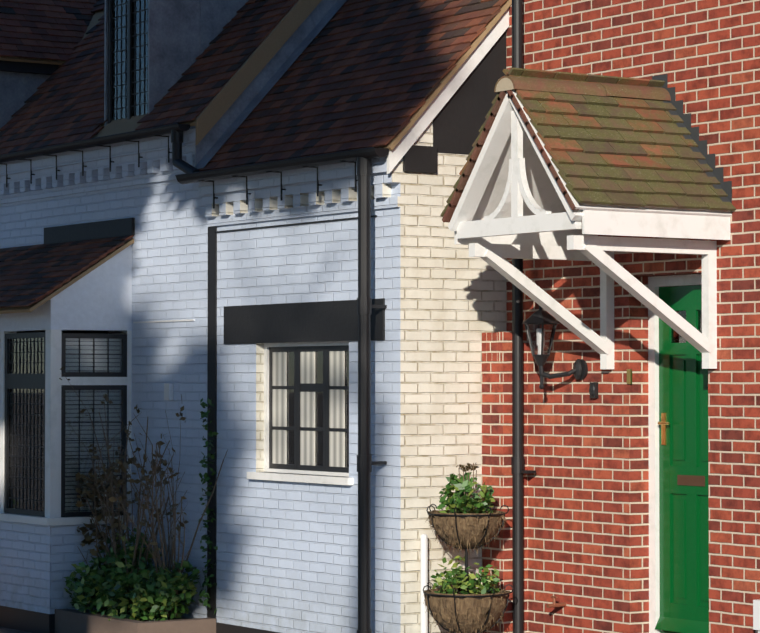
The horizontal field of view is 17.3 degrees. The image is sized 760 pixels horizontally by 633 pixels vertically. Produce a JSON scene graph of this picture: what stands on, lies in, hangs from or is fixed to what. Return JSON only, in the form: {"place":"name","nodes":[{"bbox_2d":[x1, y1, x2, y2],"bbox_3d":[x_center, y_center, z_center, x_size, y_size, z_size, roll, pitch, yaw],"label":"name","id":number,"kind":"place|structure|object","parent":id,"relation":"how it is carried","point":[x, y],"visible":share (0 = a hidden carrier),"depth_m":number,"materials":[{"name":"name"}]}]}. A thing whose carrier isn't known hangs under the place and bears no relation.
{"place":"outdoors","nodes":[
{"label":"outdoors","id":0,"kind":"place"},
{"bbox_2d":[0,627,30,632],"bbox_3d":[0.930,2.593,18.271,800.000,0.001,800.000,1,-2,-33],"label":"ground","id":1,"kind":"structure","parent":0,"point":[5,630],"depth_m":21.11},
{"bbox_2d":[0,244,133,632],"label":"cottage bay walls","id":2,"kind":"structure","parent":1,"relation":"on","point":[39,556],"depth_m":21.01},
{"bbox_2d":[4,330,126,516],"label":"cottage bay windows","id":3,"kind":"structure","parent":2,"relation":"in","point":[90,362],"depth_m":21.13,"materials":[{"name":"black glass"}]},
{"bbox_2d":[0,235,133,313],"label":"lean-to tiles","id":4,"kind":"object","parent":2,"relation":"on","point":[33,277],"visible":0.98,"depth_m":21.42,"materials":[{"name":"brown tile"}]},
{"bbox_2d":[55,608,215,632],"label":"brick planter","id":5,"kind":"object","parent":1,"relation":"on","point":[70,621],"visible":0.91,"depth_m":19.91,"materials":[{"name":"brick"}]},
{"bbox_2d":[59,367,227,620],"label":"planter shrubs","id":6,"kind":"object","parent":5,"relation":"on","point":[119,587],"visible":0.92,"depth_m":20.19,"materials":[{"name":"green plant"}]},
{"bbox_2d":[216,120,505,632],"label":"cottage walls","id":7,"kind":"structure","parent":1,"relation":"on","point":[286,556],"depth_m":18.25,"materials":[{"name":"white brick"}]},
{"bbox_2d":[195,0,346,168],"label":"board","id":8,"kind":"object","parent":7,"relation":"attached to","point":[254,79],"visible":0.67,"depth_m":20.38,"materials":[{"name":"white wood"}]},
{"bbox_2d":[175,147,388,632],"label":"gutter and downpipe","id":9,"kind":"object","parent":7,"relation":"attached to","point":[363,157],"visible":0.94,"depth_m":17.84,"materials":[{"name":"black metal"}]},
{"bbox_2d":[207,215,384,618],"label":"timber beams","id":10,"kind":"structure","parent":7,"relation":"attached to","point":[323,321],"depth_m":19.43,"materials":[{"name":"black wood"}]},
{"bbox_2d":[198,156,399,226],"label":"dentil cornice","id":11,"kind":"structure","parent":7,"relation":"attached to","point":[336,181],"depth_m":18.91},
{"bbox_2d":[247,341,352,484],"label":"window","id":12,"kind":"structure","parent":7,"relation":"in","point":[306,407],"depth_m":19.02,"materials":[{"name":"black wood"}]},
{"bbox_2d":[198,0,511,171],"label":"cottage roof tiles","id":13,"kind":"object","parent":7,"relation":"on","point":[358,74],"visible":0.96,"depth_m":19.08,"materials":[{"name":"brown tile"}]},
{"bbox_2d":[420,534,427,632],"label":"white waste pipe","id":14,"kind":"object","parent":7,"relation":"attached to","point":[423,576],"visible":1,"depth_m":17.80,"materials":[{"name":"white plastic"}]},
{"bbox_2d":[403,30,505,172],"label":"gable cladding","id":15,"kind":"structure","parent":7,"relation":"on","point":[459,119],"depth_m":18.16,"materials":[{"name":"black wood"}]},
{"bbox_2d":[387,0,508,173],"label":"bargeboard","id":16,"kind":"object","parent":15,"relation":"attached to","point":[396,154],"visible":0.54,"depth_m":18.04,"materials":[{"name":"white wood"}]},
{"bbox_2d":[423,463,512,632],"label":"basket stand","id":17,"kind":"object","parent":1,"relation":"on","point":[465,605],"visible":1,"depth_m":17.51,"materials":[{"name":"black metal"}]},
{"bbox_2d":[482,0,759,632],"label":"brick wall","id":18,"kind":"structure","parent":1,"relation":"on","point":[586,520],"depth_m":17.20,"materials":[{"name":"red brick"}]},
{"bbox_2d":[511,0,535,632],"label":"drainpipe","id":19,"kind":"object","parent":18,"relation":"attached to","point":[518,471],"visible":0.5,"depth_m":17.99,"materials":[{"name":"black metal"}]},
{"bbox_2d":[522,306,587,388],"bbox_3d":[1.227,0.165,17.613,0.497,0.700,0.260,-1,-2,27],"label":"wall lantern","id":20,"kind":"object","parent":18,"relation":"attached to","point":[533,322],"depth_m":17.61,"materials":[{"name":"black paint"}]},
{"bbox_2d":[546,596,566,607],"bbox_3d":[1.250,2.019,17.658,0.161,0.081,0.060,1,-2,-33],"label":"tap","id":21,"kind":"object","parent":18,"relation":"attached to","point":[554,604],"visible":1,"depth_m":17.64,"materials":[{"name":"orange metal"}]},
{"bbox_2d":[448,92,729,368],"bbox_3d":[1.369,-0.555,16.533,1.274,1.804,1.414,1,-2,-33],"label":"porch canopy","id":22,"kind":"object","parent":18,"relation":"attached to","point":[512,202],"visible":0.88,"depth_m":16.37,"materials":[{"name":"white wood"}]},
{"bbox_2d":[440,68,735,221],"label":"porch roof tiles","id":23,"kind":"object","parent":22,"relation":"on","point":[614,150],"visible":0.81,"depth_m":16.17,"materials":[{"name":"brown tile"}]},
{"bbox_2d":[494,76,670,100],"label":"porch ridge tiles","id":24,"kind":"object","parent":23,"relation":"on","point":[504,83],"visible":0.83,"depth_m":16.42,"materials":[{"name":"ceramic"}]},
{"bbox_2d":[589,382,597,397],"bbox_3d":[1.490,0.515,17.436,0.047,0.110,0.060,1,-2,-33],"label":"key safe","id":25,"kind":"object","parent":18,"relation":"attached to","point":[593,390],"depth_m":17.42,"materials":[{"name":"black paint"}]},
{"bbox_2d":[627,369,631,383],"bbox_3d":[1.714,0.412,17.133,0.012,0.100,0.042,1,-2,-33],"label":"doorbell","id":26,"kind":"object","parent":18,"relation":"attached to","point":[629,376],"depth_m":17.12,"materials":[{"name":"gold metal"}]},
{"bbox_2d":[648,274,708,632],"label":"front door","id":27,"kind":"structure","parent":18,"relation":"attached to","point":[678,492],"depth_m":17.02,"materials":[{"name":"green paint"}]},
{"bbox_2d":[652,74,731,211],"bbox_3d":[1.871,-1.152,16.880,0.066,0.974,1.450,1,-2,-33],"label":"lead flashing","id":28,"kind":"object","parent":18,"relation":"attached to","point":[717,173],"visible":0.35,"depth_m":16.57,"materials":[{"name":"grey metal"}]},
{"bbox_2d":[753,599,759,632],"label":"meter box","id":29,"kind":"object","parent":18,"relation":"attached to","point":[756,614],"visible":1,"depth_m":15.92,"materials":[{"name":"white plastic"}]},
{"bbox_2d":[0,173,207,618],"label":"cottage walls","id":30,"kind":"structure","parent":0,"point":[170,262],"depth_m":20.74,"materials":[{"name":"white brick"}]},
{"bbox_2d":[44,218,134,243],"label":"black cottage beams","id":31,"kind":"structure","parent":30,"relation":"attached to","point":[94,230],"depth_m":21.84,"materials":[{"name":"black wood"}]},
{"bbox_2d":[0,128,195,203],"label":"dentil cornice","id":32,"kind":"structure","parent":30,"relation":"attached to","point":[154,163],"depth_m":21.71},
{"bbox_2d":[0,123,199,186],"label":"gutter","id":33,"kind":"object","parent":30,"relation":"attached to","point":[175,130],"visible":0.92,"depth_m":21.02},
{"bbox_2d":[0,0,297,154],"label":"cottage roof tiles","id":34,"kind":"object","parent":30,"relation":"on","point":[64,103],"visible":0.52,"depth_m":21.92,"materials":[{"name":"brown tile"}]},
{"bbox_2d":[0,0,96,64],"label":"roof","id":35,"kind":"structure","parent":34,"relation":"attached to","point":[44,31],"depth_m":24.27,"materials":[{"name":"tile"}]},
{"bbox_2d":[0,0,248,131],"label":"cottage dormers","id":36,"kind":"object","parent":34,"relation":"on","point":[153,49],"visible":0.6,"depth_m":21.35,"materials":[{"name":"white paint"}]},
{"bbox_2d":[133,319,194,399],"bbox_3d":[-1.815,0.364,20.741,0.040,0.665,1.050,1,-2,-33],"label":"junction box","id":37,"kind":"object","parent":30,"relation":"attached to","point":[168,391],"visible":0.89,"depth_m":20.61,"materials":[{"name":"white plastic"}]},
{"bbox_2d":[216,622,279,632],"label":"wall plinth","id":38,"kind":"structure","parent":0,"point":[224,628],"depth_m":19.68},
{"bbox_2d":[482,332,527,361],"bbox_3d":[0.908,0.222,18.161,0.228,0.215,0.255,1,-2,-33],"label":"brick wall patch","id":39,"kind":"object","parent":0,"point":[496,346],"visible":0.73,"depth_m":18.07,"materials":[{"name":"red brick"}]}
]}

